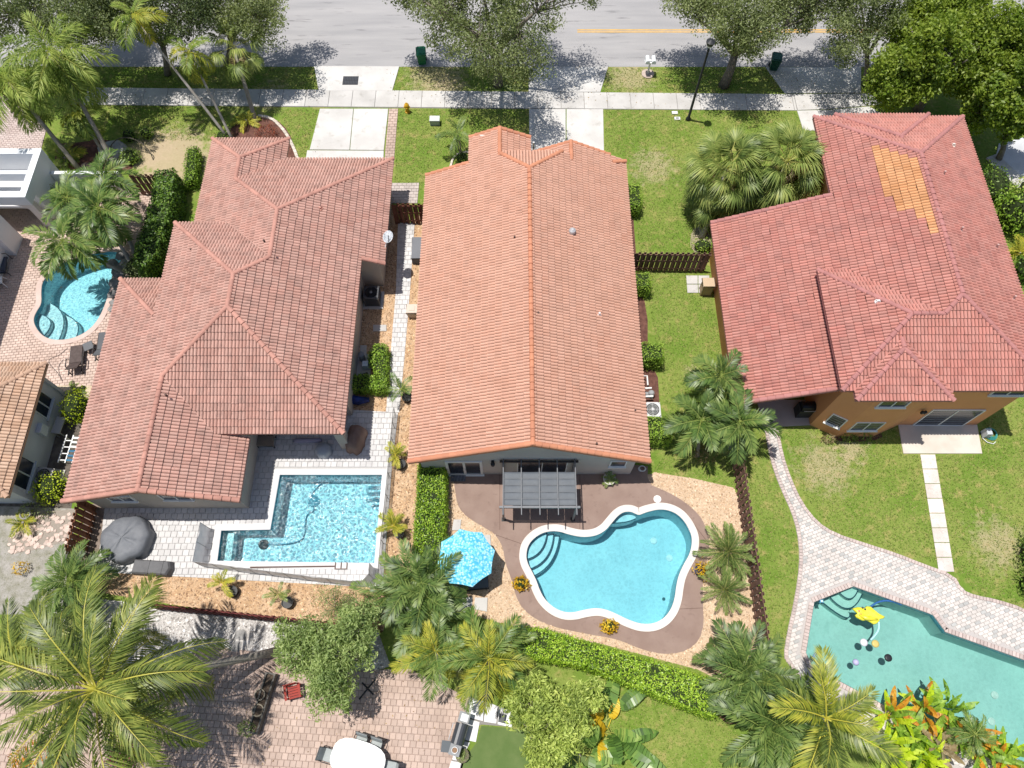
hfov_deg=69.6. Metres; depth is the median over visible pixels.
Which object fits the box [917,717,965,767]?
croton
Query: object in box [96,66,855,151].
fallen leaves
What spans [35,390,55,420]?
window
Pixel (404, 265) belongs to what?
paver walk
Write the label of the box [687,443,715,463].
shrub
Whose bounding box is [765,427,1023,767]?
pool terrace
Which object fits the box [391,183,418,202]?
paver walk
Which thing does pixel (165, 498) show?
window
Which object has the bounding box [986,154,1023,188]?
kerb
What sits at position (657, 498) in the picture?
skimmer lid
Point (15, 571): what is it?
shrub
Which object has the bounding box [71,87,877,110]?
sidewalk
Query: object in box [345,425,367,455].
covered grill
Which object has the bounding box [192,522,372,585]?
safety fence
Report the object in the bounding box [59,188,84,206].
shrub
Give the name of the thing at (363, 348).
stepping slab
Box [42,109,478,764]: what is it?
fallen leaves
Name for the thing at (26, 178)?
house
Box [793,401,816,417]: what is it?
barbecue
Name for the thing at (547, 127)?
driveway
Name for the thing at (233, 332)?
house
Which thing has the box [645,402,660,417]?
air conditioner
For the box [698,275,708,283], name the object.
stepping slab
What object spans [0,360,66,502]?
house
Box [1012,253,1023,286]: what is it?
shrub
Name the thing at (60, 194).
palm tree
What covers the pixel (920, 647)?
swimming pool
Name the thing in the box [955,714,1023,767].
croton
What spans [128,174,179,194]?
fence
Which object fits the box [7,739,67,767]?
croton
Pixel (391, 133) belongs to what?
paver border
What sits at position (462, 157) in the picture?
shrub
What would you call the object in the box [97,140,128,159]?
boulder
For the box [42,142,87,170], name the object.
shrub
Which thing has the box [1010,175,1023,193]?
shrub
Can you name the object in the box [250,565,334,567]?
pool pole
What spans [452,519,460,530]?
stepping slab
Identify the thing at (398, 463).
potted plant
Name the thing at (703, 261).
fence
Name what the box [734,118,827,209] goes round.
palm tree
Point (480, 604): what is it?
stepping slab
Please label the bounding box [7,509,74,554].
rubble path
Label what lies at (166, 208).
hedge
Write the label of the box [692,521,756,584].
palm tree
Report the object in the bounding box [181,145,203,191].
hedge
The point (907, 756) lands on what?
croton
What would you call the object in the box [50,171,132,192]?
garden wall
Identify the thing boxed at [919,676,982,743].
croton
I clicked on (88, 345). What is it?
side table
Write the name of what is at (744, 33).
oak tree
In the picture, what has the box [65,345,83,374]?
sun lounger
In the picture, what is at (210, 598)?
orange gravel
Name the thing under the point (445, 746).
side table
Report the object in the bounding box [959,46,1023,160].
broadleaf tree
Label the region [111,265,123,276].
boulder
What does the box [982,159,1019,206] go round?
shrub
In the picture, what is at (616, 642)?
cream gravel
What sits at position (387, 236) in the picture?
satellite dish
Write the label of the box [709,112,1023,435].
house
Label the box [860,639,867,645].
pool toy
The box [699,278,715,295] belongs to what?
utility cabinet
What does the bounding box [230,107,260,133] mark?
palm seedling
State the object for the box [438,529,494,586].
parasol
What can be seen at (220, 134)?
shrub
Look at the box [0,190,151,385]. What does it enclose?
pool terrace
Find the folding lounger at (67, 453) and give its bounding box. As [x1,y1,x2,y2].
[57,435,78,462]
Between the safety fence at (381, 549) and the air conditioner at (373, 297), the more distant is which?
the air conditioner at (373, 297)
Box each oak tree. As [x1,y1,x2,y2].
[0,0,145,69]
[66,0,226,76]
[182,0,288,66]
[382,0,601,95]
[658,0,861,89]
[818,0,916,86]
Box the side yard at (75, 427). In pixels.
[0,398,88,508]
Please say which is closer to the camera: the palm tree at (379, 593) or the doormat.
the palm tree at (379, 593)
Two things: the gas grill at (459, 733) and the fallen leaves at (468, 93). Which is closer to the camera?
the gas grill at (459, 733)
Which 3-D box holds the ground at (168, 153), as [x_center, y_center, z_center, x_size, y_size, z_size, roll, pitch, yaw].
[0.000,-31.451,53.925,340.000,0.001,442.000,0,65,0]
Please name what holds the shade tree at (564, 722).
on the ground at (168, 153)
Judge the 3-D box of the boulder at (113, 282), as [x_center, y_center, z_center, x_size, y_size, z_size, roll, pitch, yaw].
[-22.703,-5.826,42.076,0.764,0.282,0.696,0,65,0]
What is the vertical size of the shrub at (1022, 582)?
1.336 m
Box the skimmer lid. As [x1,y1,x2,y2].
[654,495,660,502]
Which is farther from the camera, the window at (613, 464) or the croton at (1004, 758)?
the window at (613, 464)
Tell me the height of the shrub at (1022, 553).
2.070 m
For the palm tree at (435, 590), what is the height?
3.410 m
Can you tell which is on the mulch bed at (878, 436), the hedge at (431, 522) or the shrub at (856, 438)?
the shrub at (856, 438)
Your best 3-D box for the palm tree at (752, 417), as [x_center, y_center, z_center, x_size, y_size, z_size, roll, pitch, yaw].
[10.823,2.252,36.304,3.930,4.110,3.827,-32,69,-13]
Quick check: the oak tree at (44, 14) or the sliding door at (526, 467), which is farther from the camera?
the oak tree at (44, 14)
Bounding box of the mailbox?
[641,55,655,78]
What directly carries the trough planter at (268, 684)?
on the brick patio at (407, 744)
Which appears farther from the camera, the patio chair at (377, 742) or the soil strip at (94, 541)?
the soil strip at (94, 541)
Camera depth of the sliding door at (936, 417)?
37.53 m
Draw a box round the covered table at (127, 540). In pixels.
[100,516,155,564]
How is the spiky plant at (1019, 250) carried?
on the ground at (168, 153)
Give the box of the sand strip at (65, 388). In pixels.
[58,386,91,397]
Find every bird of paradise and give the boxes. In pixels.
[528,720,627,767]
[585,679,665,767]
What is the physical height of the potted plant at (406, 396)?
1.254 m
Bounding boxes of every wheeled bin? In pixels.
[416,46,426,64]
[768,52,782,70]
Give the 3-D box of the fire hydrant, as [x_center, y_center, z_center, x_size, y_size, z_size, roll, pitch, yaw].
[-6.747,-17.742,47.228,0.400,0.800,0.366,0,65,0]
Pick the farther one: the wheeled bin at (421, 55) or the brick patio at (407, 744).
the wheeled bin at (421, 55)
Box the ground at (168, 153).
[0,67,1023,767]
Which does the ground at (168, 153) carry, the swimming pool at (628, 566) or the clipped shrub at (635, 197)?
the clipped shrub at (635, 197)
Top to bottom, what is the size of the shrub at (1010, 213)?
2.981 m
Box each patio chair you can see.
[315,745,332,764]
[353,731,369,741]
[369,735,385,748]
[384,758,401,767]
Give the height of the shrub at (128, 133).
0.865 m
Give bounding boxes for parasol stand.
[359,678,376,699]
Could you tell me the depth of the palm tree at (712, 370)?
36.04 m
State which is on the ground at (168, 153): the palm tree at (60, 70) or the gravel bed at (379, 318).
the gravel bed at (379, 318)
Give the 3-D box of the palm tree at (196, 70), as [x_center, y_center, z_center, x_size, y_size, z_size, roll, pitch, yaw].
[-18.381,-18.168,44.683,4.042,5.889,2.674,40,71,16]
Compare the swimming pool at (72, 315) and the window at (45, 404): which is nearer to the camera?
the window at (45, 404)
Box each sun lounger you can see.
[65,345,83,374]
[92,332,105,360]
[454,575,488,591]
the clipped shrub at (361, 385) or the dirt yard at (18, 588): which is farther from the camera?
the clipped shrub at (361, 385)
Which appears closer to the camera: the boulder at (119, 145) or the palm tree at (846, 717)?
the palm tree at (846, 717)
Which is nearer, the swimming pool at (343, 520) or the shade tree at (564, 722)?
the shade tree at (564, 722)
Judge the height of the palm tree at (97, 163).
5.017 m
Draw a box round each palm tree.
[0,43,80,170]
[0,562,278,767]
[0,588,95,733]
[1,10,120,170]
[15,590,104,661]
[21,207,125,281]
[26,539,120,621]
[40,169,98,232]
[56,94,112,168]
[60,174,142,261]
[72,147,146,255]
[109,0,229,138]
[162,34,232,137]
[205,16,269,121]
[348,554,435,637]
[372,535,474,658]
[388,605,483,702]
[434,116,468,157]
[434,605,534,715]
[483,616,537,670]
[661,388,739,458]
[680,124,773,239]
[680,163,753,234]
[682,348,748,414]
[691,616,800,733]
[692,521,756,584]
[697,384,782,465]
[698,561,752,615]
[707,664,829,767]
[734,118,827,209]
[760,645,904,767]
[946,709,996,759]
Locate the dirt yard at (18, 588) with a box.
[0,506,73,613]
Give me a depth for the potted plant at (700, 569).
35.09 m
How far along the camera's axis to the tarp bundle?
38.76 m
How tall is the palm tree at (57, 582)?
2.767 m
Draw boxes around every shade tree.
[270,597,381,722]
[499,669,608,767]
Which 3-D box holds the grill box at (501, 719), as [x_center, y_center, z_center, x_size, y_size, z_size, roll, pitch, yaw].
[-0.456,14.788,32.581,0.270,0.440,0.370,10,66,5]
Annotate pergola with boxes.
[499,459,579,520]
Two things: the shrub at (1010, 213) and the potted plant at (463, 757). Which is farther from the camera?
the shrub at (1010, 213)
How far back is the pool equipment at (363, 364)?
39.74 m
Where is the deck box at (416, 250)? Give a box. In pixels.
[411,237,421,263]
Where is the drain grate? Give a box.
[342,76,358,84]
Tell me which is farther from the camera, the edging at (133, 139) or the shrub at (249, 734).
the edging at (133, 139)
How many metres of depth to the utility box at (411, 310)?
40.72 m
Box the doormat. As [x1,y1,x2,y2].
[451,475,465,480]
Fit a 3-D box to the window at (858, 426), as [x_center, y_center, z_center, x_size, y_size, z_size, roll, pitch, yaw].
[17.813,2.163,36.968,1.555,1.160,0.130,0,65,0]
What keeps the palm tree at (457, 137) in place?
on the ground at (168, 153)
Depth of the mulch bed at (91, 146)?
46.15 m
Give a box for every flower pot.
[19,508,32,518]
[252,704,263,716]
[254,689,265,700]
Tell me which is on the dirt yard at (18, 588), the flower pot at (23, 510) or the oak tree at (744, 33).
the flower pot at (23, 510)
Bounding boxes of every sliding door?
[517,463,567,471]
[912,409,985,425]
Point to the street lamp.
(710, 42)
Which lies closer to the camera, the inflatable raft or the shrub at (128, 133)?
the inflatable raft
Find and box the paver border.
[385,109,397,167]
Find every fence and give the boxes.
[65,501,97,558]
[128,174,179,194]
[151,604,382,632]
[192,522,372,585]
[377,407,395,584]
[391,203,423,223]
[633,252,711,271]
[732,456,774,668]
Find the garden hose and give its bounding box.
[49,349,66,379]
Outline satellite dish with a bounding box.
[383,231,392,247]
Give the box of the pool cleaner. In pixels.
[258,483,321,549]
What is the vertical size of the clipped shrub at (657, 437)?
1.534 m
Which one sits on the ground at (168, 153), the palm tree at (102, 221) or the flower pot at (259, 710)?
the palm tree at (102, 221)
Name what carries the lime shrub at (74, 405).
on the side yard at (75, 427)
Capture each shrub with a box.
[10,561,29,574]
[15,500,50,519]
[28,470,66,505]
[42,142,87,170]
[49,183,63,205]
[56,385,89,428]
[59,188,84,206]
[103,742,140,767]
[118,127,139,142]
[119,147,142,165]
[121,255,148,278]
[136,124,155,141]
[214,129,232,138]
[236,719,255,737]
[254,123,276,138]
[352,373,377,396]
[367,343,391,397]
[454,152,467,163]
[628,183,643,218]
[635,271,653,298]
[640,341,665,371]
[646,413,673,448]
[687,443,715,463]
[690,237,712,252]
[821,433,836,443]
[840,433,856,442]
[854,432,872,442]
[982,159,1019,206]
[992,184,1023,238]
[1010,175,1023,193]
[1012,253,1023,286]
[1016,529,1023,565]
[1016,568,1023,593]
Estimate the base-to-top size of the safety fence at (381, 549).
1.021 m
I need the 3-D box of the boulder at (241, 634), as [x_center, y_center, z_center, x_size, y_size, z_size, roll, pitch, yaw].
[-12.600,11.647,34.214,0.595,0.078,0.484,0,65,0]
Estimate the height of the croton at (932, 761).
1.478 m
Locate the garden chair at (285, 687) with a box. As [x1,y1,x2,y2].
[283,682,302,700]
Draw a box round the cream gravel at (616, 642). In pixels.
[445,472,756,679]
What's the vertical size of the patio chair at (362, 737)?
0.992 m
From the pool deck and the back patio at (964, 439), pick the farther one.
the back patio at (964, 439)
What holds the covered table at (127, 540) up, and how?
on the patio at (175, 530)
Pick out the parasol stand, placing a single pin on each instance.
(369, 690)
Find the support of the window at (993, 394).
in the house at (873, 288)
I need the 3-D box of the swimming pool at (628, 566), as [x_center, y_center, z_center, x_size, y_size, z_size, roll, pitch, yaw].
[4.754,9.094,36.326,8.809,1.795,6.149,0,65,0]
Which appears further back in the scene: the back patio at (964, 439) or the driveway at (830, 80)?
the driveway at (830, 80)
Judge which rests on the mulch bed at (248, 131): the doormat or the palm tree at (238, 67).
the palm tree at (238, 67)
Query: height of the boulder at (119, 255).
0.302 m
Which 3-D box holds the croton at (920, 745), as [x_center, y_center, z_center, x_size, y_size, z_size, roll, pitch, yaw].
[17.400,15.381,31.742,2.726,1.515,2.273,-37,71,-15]
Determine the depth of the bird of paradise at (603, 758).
31.44 m
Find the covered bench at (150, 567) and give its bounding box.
[131,559,174,576]
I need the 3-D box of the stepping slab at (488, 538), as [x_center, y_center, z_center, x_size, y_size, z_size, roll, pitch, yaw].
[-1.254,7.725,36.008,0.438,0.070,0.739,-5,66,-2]
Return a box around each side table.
[82,340,95,353]
[441,740,450,752]
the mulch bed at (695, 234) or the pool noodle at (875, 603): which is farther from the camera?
the mulch bed at (695, 234)
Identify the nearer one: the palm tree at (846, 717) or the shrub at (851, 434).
the palm tree at (846, 717)
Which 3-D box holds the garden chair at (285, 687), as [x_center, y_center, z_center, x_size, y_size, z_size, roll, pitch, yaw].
[-9.769,13.693,32.767,0.720,1.010,0.625,-13,66,-6]
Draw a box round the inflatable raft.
[852,606,884,624]
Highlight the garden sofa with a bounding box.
[0,253,12,275]
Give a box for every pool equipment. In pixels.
[356,351,370,376]
[644,375,654,399]
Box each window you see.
[14,455,37,493]
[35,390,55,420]
[106,496,138,502]
[156,495,194,501]
[608,461,627,467]
[823,413,847,429]
[846,422,885,431]
[874,402,910,408]
[987,392,1023,396]
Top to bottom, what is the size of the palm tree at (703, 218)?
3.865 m
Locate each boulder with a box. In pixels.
[80,163,90,168]
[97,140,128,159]
[105,259,118,268]
[107,291,115,298]
[108,277,118,287]
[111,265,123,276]
[112,286,117,294]
[115,250,128,259]
[118,258,130,268]
[228,641,240,653]
[234,629,246,639]
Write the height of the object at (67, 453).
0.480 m
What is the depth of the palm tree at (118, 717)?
26.71 m
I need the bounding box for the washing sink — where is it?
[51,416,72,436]
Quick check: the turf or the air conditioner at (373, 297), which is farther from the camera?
the air conditioner at (373, 297)
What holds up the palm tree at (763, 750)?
on the mulch bed at (724, 716)
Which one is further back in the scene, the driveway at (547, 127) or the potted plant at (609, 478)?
the driveway at (547, 127)
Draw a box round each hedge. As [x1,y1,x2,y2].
[130,167,188,278]
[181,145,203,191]
[410,463,450,563]
[502,624,724,720]
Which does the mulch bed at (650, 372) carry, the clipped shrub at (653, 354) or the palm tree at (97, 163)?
the clipped shrub at (653, 354)
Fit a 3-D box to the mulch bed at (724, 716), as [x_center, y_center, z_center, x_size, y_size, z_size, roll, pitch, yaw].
[10.159,14.403,32.992,2.044,0.001,1.585,0,65,0]
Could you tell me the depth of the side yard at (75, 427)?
37.88 m
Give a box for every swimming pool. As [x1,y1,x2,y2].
[28,247,129,344]
[209,469,386,569]
[519,503,698,631]
[801,581,1023,761]
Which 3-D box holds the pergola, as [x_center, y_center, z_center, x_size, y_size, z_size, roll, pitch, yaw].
[1.297,5.326,35.781,3.780,2.475,2.720,0,65,0]
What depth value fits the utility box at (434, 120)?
46.81 m
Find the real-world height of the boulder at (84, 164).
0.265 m
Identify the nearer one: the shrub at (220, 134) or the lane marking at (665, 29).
the shrub at (220, 134)
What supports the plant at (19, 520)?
on the dirt yard at (18, 588)
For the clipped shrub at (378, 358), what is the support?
on the gravel bed at (379, 318)
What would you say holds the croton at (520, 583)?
on the pool deck
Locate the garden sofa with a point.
(3, 267)
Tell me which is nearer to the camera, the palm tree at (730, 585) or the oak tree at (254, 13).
the palm tree at (730, 585)
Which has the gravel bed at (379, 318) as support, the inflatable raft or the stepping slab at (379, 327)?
the stepping slab at (379, 327)
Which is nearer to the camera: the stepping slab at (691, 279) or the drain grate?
the stepping slab at (691, 279)
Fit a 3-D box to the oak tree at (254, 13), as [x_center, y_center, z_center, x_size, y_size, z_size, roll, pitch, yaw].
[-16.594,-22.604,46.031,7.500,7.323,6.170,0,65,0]
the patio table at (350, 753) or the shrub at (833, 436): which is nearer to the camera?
the patio table at (350, 753)
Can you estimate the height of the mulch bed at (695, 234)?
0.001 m
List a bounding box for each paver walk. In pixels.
[386,223,414,412]
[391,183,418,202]
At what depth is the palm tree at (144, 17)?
41.21 m
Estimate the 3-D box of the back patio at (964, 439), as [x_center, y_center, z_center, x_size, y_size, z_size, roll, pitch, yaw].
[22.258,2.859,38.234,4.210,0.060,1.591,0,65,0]
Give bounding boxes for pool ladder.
[334,562,347,568]
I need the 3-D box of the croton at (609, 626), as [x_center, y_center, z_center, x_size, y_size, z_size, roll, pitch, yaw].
[4.520,11.204,34.081,0.875,0.686,0.846,37,71,15]
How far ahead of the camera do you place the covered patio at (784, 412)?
38.83 m
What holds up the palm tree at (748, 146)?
on the mulch bed at (695, 234)
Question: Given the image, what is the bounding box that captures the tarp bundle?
[352,395,369,404]
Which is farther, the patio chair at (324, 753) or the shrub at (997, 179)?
the shrub at (997, 179)
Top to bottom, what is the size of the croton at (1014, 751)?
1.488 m
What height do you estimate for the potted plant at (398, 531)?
1.374 m
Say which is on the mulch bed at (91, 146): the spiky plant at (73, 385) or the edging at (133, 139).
the edging at (133, 139)
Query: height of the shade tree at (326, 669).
4.615 m
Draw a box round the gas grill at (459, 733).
[448,711,470,756]
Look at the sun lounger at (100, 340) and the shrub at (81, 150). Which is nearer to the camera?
the sun lounger at (100, 340)
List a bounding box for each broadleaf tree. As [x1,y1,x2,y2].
[861,0,1023,114]
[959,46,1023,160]
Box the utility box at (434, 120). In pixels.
[429,116,439,125]
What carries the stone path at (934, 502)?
on the ground at (168, 153)
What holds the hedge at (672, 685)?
on the ground at (168, 153)
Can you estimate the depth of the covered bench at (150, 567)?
35.05 m
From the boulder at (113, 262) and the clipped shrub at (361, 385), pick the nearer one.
the clipped shrub at (361, 385)
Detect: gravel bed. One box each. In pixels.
[354,208,397,411]
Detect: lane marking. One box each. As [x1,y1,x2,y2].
[577,29,834,29]
[577,31,838,31]
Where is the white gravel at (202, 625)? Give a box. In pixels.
[38,598,389,672]
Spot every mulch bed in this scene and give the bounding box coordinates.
[55,139,133,170]
[231,118,295,157]
[630,218,658,449]
[690,226,710,252]
[719,692,745,724]
[834,434,881,441]
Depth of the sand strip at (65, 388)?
39.38 m
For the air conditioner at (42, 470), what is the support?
on the side yard at (75, 427)
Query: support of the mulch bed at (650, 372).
on the ground at (168, 153)
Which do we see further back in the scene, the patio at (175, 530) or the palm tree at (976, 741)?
the patio at (175, 530)
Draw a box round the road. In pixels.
[0,0,1023,66]
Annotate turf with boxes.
[461,726,612,767]
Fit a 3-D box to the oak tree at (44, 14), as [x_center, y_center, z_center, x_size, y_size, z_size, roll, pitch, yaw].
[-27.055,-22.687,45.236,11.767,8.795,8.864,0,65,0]
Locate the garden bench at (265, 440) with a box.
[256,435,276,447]
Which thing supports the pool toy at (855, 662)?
in the swimming pool at (920, 647)
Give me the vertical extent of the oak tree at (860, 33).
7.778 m
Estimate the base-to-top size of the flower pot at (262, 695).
0.500 m
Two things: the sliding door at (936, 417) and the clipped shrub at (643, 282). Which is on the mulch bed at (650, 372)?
the clipped shrub at (643, 282)
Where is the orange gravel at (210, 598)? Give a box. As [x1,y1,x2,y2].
[96,209,422,629]
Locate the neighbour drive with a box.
[993,138,1023,176]
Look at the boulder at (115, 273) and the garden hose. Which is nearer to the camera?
the garden hose
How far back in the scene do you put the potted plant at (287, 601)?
34.30 m
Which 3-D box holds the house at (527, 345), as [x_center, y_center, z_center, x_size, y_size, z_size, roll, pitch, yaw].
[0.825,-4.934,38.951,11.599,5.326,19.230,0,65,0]
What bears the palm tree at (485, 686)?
on the ground at (168, 153)
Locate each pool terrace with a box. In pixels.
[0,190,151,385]
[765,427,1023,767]
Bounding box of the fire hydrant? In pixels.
[404,102,409,113]
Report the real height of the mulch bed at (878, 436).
0.001 m
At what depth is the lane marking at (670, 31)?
50.62 m
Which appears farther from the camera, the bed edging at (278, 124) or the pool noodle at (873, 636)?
the bed edging at (278, 124)
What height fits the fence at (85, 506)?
1.821 m
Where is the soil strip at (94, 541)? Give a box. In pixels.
[78,504,104,570]
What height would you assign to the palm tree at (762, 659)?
3.685 m
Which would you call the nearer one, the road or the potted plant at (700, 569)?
the potted plant at (700, 569)
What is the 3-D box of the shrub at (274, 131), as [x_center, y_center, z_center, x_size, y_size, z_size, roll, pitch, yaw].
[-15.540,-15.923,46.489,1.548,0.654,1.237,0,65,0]
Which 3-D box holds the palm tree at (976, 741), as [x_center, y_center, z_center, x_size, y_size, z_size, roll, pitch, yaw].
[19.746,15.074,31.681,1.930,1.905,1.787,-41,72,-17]
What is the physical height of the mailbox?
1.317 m
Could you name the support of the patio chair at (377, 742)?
on the brick patio at (407, 744)
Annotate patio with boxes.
[0,646,466,767]
[97,410,397,586]
[757,400,809,426]
[898,425,981,453]
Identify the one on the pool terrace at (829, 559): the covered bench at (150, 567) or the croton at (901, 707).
the croton at (901, 707)
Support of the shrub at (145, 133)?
on the ground at (168, 153)
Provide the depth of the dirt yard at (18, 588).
35.56 m
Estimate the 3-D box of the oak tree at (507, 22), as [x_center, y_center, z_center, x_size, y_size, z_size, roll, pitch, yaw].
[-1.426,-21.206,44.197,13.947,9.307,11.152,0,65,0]
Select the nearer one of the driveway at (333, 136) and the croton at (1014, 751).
the croton at (1014, 751)
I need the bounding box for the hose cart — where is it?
[980,427,997,443]
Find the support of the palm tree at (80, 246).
on the pool terrace at (19, 341)
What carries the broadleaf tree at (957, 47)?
on the ground at (168, 153)
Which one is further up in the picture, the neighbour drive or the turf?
the neighbour drive
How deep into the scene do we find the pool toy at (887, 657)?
33.86 m
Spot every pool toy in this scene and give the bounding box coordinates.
[852,659,858,665]
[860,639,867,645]
[871,640,878,647]
[884,654,891,661]
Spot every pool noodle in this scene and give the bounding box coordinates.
[870,600,900,606]
[870,622,879,640]
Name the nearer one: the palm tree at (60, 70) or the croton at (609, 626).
the croton at (609, 626)
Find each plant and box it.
[5,509,36,537]
[64,381,85,397]
[207,569,237,598]
[261,581,292,607]
[375,508,407,537]
[384,441,406,469]
[385,372,412,402]
[455,748,470,765]
[601,471,618,487]
[691,556,711,581]
[1008,233,1023,260]
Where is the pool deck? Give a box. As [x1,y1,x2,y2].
[454,465,709,653]
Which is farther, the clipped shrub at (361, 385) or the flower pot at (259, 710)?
the clipped shrub at (361, 385)
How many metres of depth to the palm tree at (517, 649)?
32.52 m
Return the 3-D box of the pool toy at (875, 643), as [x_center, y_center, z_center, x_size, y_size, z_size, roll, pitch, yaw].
[16.859,12.058,34.162,0.340,0.110,0.340,0,65,0]
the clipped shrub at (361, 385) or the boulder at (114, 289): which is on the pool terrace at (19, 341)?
the boulder at (114, 289)
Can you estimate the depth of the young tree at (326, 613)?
33.27 m
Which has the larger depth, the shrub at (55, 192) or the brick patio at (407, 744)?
the shrub at (55, 192)
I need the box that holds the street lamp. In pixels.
[686,38,715,120]
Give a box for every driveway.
[0,97,45,148]
[306,66,398,158]
[529,67,607,150]
[766,67,880,130]
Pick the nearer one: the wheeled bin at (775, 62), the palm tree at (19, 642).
the palm tree at (19, 642)
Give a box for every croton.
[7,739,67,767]
[511,574,531,591]
[598,618,618,635]
[862,724,923,767]
[870,686,918,749]
[883,707,944,767]
[898,681,952,742]
[899,732,949,767]
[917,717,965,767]
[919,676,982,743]
[941,708,1002,767]
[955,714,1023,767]
[967,726,1023,767]
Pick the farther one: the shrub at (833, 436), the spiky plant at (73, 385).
the spiky plant at (73, 385)
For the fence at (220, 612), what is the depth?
33.40 m
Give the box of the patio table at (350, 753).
[330,738,385,767]
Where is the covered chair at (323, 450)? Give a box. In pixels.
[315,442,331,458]
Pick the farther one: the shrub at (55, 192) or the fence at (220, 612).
the shrub at (55, 192)
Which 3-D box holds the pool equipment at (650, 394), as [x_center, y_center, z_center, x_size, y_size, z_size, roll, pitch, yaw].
[6.917,-0.417,39.130,0.679,1.150,2.571,-15,66,-7]
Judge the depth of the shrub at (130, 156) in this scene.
45.29 m
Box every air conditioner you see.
[34,467,65,482]
[363,286,383,308]
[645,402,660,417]
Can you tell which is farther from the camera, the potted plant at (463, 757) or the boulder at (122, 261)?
the boulder at (122, 261)
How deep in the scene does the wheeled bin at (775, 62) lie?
48.36 m
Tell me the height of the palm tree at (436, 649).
3.679 m
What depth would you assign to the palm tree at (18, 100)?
41.59 m
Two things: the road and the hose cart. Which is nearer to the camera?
the hose cart
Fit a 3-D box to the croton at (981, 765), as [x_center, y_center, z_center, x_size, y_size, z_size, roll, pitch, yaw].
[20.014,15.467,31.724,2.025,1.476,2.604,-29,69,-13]
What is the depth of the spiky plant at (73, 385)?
39.21 m
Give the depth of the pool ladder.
35.42 m
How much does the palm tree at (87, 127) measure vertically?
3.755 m
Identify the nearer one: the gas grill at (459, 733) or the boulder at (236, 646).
the gas grill at (459, 733)
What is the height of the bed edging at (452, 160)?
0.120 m
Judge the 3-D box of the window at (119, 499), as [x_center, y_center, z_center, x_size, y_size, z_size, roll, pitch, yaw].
[-18.600,5.495,35.008,1.300,0.860,0.130,0,65,0]
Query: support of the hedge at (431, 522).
on the ground at (168, 153)
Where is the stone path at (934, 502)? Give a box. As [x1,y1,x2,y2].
[920,454,953,571]
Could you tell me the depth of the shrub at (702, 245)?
42.77 m
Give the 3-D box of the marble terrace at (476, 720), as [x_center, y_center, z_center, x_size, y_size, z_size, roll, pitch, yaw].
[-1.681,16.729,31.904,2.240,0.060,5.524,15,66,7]
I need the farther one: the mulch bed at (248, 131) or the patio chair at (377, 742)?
the mulch bed at (248, 131)
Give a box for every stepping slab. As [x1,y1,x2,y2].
[360,345,366,353]
[373,325,386,330]
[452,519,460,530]
[462,597,471,612]
[474,598,487,611]
[484,535,490,544]
[686,275,697,283]
[687,284,697,292]
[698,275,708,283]
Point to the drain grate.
(350, 80)
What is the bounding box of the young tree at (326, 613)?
[310,583,366,626]
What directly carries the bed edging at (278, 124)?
on the mulch bed at (248, 131)
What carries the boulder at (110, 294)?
on the pool terrace at (19, 341)
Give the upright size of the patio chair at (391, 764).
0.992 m
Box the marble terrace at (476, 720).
[449,696,511,767]
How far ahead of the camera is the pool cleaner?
37.82 m
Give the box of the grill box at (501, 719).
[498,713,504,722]
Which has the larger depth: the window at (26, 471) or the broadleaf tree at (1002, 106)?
the broadleaf tree at (1002, 106)
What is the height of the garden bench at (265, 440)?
0.900 m
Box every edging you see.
[110,137,153,159]
[257,114,297,157]
[450,151,468,165]
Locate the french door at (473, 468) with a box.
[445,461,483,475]
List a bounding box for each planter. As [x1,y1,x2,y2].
[247,672,277,734]
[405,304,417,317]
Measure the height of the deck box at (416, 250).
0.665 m
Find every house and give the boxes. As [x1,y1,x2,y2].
[0,148,63,276]
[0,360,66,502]
[60,136,394,507]
[407,126,651,475]
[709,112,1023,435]

